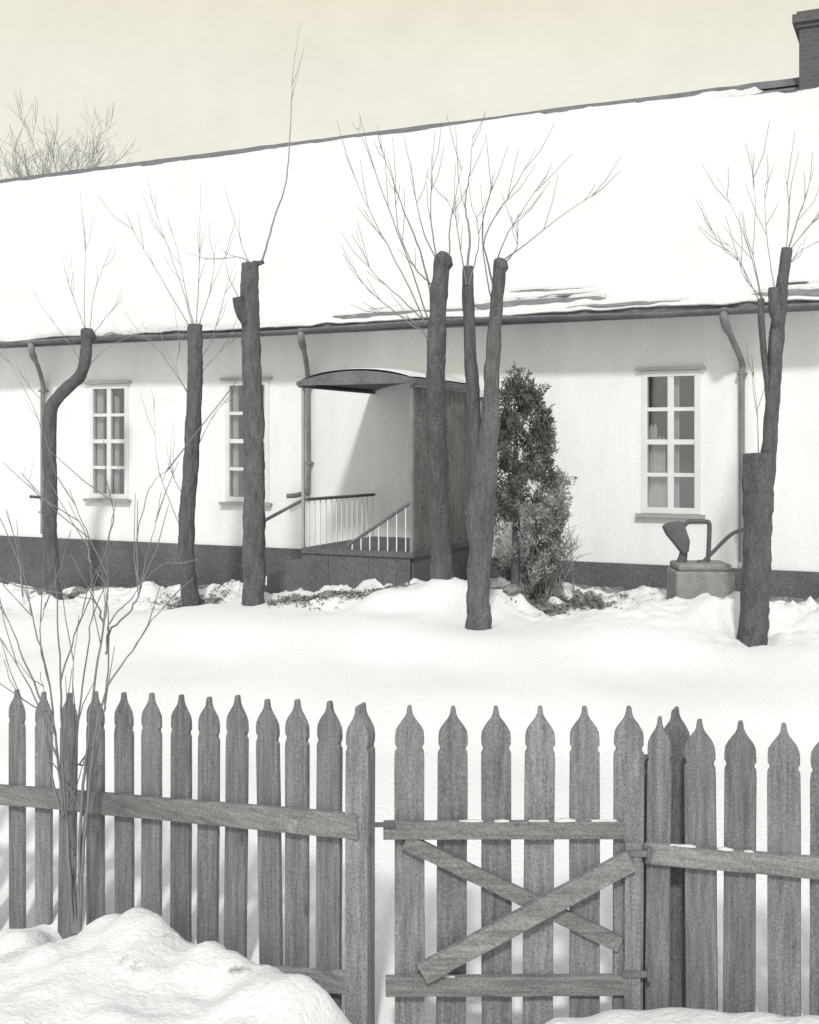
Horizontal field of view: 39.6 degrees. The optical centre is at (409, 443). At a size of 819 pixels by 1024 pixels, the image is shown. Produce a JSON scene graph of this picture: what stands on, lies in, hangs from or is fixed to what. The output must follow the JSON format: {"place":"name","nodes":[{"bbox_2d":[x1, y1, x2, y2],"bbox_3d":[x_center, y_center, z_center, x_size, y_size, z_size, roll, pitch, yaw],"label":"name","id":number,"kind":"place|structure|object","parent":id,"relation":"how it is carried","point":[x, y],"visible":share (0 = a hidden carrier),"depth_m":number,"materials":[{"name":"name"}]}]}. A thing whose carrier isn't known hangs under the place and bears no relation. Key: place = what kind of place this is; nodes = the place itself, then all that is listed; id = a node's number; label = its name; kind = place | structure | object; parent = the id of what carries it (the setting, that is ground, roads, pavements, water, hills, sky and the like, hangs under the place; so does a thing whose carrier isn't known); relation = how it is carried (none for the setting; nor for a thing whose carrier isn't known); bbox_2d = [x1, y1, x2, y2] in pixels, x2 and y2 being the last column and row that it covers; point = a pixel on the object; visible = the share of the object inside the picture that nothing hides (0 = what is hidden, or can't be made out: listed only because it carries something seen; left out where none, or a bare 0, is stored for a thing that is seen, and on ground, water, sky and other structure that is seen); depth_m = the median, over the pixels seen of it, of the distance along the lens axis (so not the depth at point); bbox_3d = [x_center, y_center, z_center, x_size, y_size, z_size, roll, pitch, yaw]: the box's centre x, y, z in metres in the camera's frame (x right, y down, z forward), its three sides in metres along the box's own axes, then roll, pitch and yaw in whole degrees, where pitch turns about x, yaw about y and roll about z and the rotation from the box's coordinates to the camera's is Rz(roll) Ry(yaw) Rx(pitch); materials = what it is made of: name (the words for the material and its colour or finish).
{"place":"outdoors","nodes":[
{"label":"outdoors","id":0,"kind":"place"},
{"bbox_2d":[0,576,818,1023],"bbox_3d":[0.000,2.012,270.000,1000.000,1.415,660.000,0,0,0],"label":"snow ground","id":1,"kind":"structure","parent":0,"point":[388,656],"depth_m":8.21,"materials":[{"name":"white snow"}]},
{"bbox_2d":[0,89,140,178],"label":"bare tree","id":2,"kind":"object","parent":1,"relation":"on","point":[17,168],"visible":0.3,"depth_m":30.74,"materials":[{"name":"grey plant"}]},
{"bbox_2d":[78,589,88,593],"bbox_3d":[-4.297,1.986,15.105,0.138,0.098,0.192,0,0,44],"label":"stone","id":3,"kind":"object","parent":1,"relation":"on","point":[83,591],"visible":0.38,"depth_m":15.05,"materials":[{"name":"grey stone"}]},
{"bbox_2d":[0,195,168,599],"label":"pollard tree","id":4,"kind":"object","parent":1,"relation":"on","point":[66,388],"visible":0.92,"depth_m":14.43,"materials":[{"name":"grey plant"}]},
{"bbox_2d":[0,382,235,933],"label":"bare shrub","id":5,"kind":"object","parent":1,"relation":"on","point":[76,899],"visible":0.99,"depth_m":5.26,"materials":[{"name":"grey plant"}]},
{"bbox_2d":[99,180,242,606],"bbox_3d":[-2.678,-0.473,13.112,1.690,5.120,0.786,0,0,-7],"label":"pollard tree","id":6,"kind":"object","parent":1,"relation":"on","point":[190,595],"visible":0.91,"depth_m":12.93,"materials":[{"name":"grey plant"}]},
{"bbox_2d":[0,689,374,1023],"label":"picket fence","id":7,"kind":"object","parent":1,"relation":"on","point":[328,823],"visible":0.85,"depth_m":4.92,"materials":[{"name":"wood"}]},
{"bbox_2d":[206,598,215,603],"bbox_3d":[-2.283,1.833,13.099,0.115,0.117,0.164,0,0,8],"label":"stone","id":8,"kind":"object","parent":1,"relation":"on","point":[209,600],"visible":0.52,"depth_m":13.05,"materials":[{"name":"grey stone"}]},
{"bbox_2d":[185,28,303,605],"bbox_3d":[-1.731,-1.264,11.901,1.276,6.241,0.311,0,0,0],"label":"pollard tree","id":9,"kind":"object","parent":1,"relation":"on","point":[246,305],"visible":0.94,"depth_m":11.81,"materials":[{"name":"grey plant"}]},
{"bbox_2d":[289,594,301,601],"bbox_3d":[-1.159,1.595,11.604,0.140,0.127,0.201,0,0,9],"label":"stone","id":10,"kind":"object","parent":1,"relation":"on","point":[294,596],"visible":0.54,"depth_m":11.55,"materials":[{"name":"grey stone"}]},
{"bbox_2d":[319,590,334,598],"bbox_3d":[-0.823,1.528,11.447,0.133,0.105,0.179,0,0,37],"label":"stone","id":11,"kind":"object","parent":1,"relation":"on","point":[327,593],"visible":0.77,"depth_m":11.40,"materials":[{"name":"grey stone"}]},
{"bbox_2d":[39,579,653,614],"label":"dead leaves","id":12,"kind":"object","parent":1,"relation":"on","point":[360,593],"visible":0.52,"depth_m":11.67,"materials":[{"name":"plant"}]},
{"bbox_2d":[0,8,818,599],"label":"house","id":13,"kind":"structure","parent":1,"relation":"on","point":[658,420],"depth_m":14.00,"materials":[{"name":"white paint"}]},
{"bbox_2d":[83,381,130,501],"bbox_3d":[-4.225,-0.031,16.042,0.792,1.691,0.199,0,0,25],"label":"window","id":14,"kind":"structure","parent":13,"relation":"in","point":[96,390],"depth_m":16.07,"materials":[{"name":"white paint"}]},
{"bbox_2d":[219,377,271,505],"bbox_3d":[-2.143,-0.031,15.084,0.790,1.691,0.199,0,0,25],"label":"window","id":15,"kind":"structure","parent":13,"relation":"in","point":[232,413],"depth_m":15.17,"materials":[{"name":"white paint"}]},
{"bbox_2d":[304,368,465,382],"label":"hood snow","id":16,"kind":"structure","parent":13,"relation":"on","point":[409,373],"depth_m":12.65,"materials":[{"name":"white snow"}]},
{"bbox_2d":[0,86,818,341],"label":"roof snow","id":17,"kind":"structure","parent":13,"relation":"on","point":[633,231],"depth_m":15.63,"materials":[{"name":"white snow"}]},
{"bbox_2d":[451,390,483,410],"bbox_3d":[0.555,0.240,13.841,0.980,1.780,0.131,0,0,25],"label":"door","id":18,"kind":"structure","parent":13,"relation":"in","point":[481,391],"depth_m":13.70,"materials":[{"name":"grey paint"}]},
{"bbox_2d":[635,366,704,518],"bbox_3d":[2.929,-0.016,12.749,0.765,1.681,0.199,0,0,25],"label":"window","id":19,"kind":"structure","parent":13,"relation":"in","point":[660,488],"depth_m":12.78,"materials":[{"name":"white paint"}]},
{"bbox_2d":[337,110,620,629],"bbox_3d":[0.639,-0.686,10.650,2.589,5.052,1.328,0,0,0],"label":"pollard tree","id":20,"kind":"object","parent":1,"relation":"on","point":[483,429],"visible":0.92,"depth_m":10.37,"materials":[{"name":"grey plant"}]},
{"bbox_2d":[503,584,521,595],"bbox_3d":[1.006,1.440,11.196,0.200,0.112,0.275,0,0,-3],"label":"stone","id":21,"kind":"object","parent":1,"relation":"on","point":[511,589],"visible":0.99,"depth_m":11.12,"materials":[{"name":"grey stone"}]},
{"bbox_2d":[465,360,577,587],"bbox_3d":[1.150,0.376,11.751,1.184,2.505,0.865,0,0,0],"label":"evergreen shrub","id":22,"kind":"object","parent":1,"relation":"on","point":[528,399],"visible":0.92,"depth_m":11.67,"materials":[{"name":"grey plant"}]},
{"bbox_2d":[504,468,591,600],"bbox_3d":[1.435,0.970,12.029,0.955,1.519,0.883,0,0,0],"label":"bare bush","id":23,"kind":"object","parent":1,"relation":"on","point":[548,587],"visible":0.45,"depth_m":11.92,"materials":[{"name":"plant"}]},
{"bbox_2d":[667,560,734,598],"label":"well block","id":24,"kind":"structure","parent":1,"relation":"on","point":[690,579],"depth_m":10.98,"materials":[{"name":"concrete"}]},
{"bbox_2d":[662,519,743,562],"bbox_3d":[2.920,0.969,11.200,0.841,0.458,0.140,0,0,0],"label":"hand pump","id":25,"kind":"object","parent":24,"relation":"on","point":[676,533],"visible":0.88,"depth_m":11.16,"materials":[{"name":"metal"}]},
{"bbox_2d":[643,706,818,1016],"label":"picket fence","id":26,"kind":"object","parent":1,"relation":"on","point":[680,954],"visible":0.98,"depth_m":4.33,"materials":[{"name":"grey wood"}]},
{"bbox_2d":[368,705,650,1023],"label":"garden gate","id":27,"kind":"structure","parent":26,"relation":"attached to","point":[496,984],"depth_m":4.44,"materials":[{"name":"wood"}]},
{"bbox_2d":[443,818,752,977],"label":"rail snow","id":28,"kind":"structure","parent":27,"relation":"on","point":[593,820],"depth_m":4.41,"materials":[{"name":"white snow"}]},
{"bbox_2d":[695,120,818,646],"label":"pollard tree","id":29,"kind":"object","parent":1,"relation":"on","point":[758,474],"visible":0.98,"depth_m":10.13,"materials":[{"name":"grey plant"}]},
{"bbox_2d":[0,0,818,179],"label":"sky","id":30,"kind":"structure","parent":0,"point":[181,77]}
]}

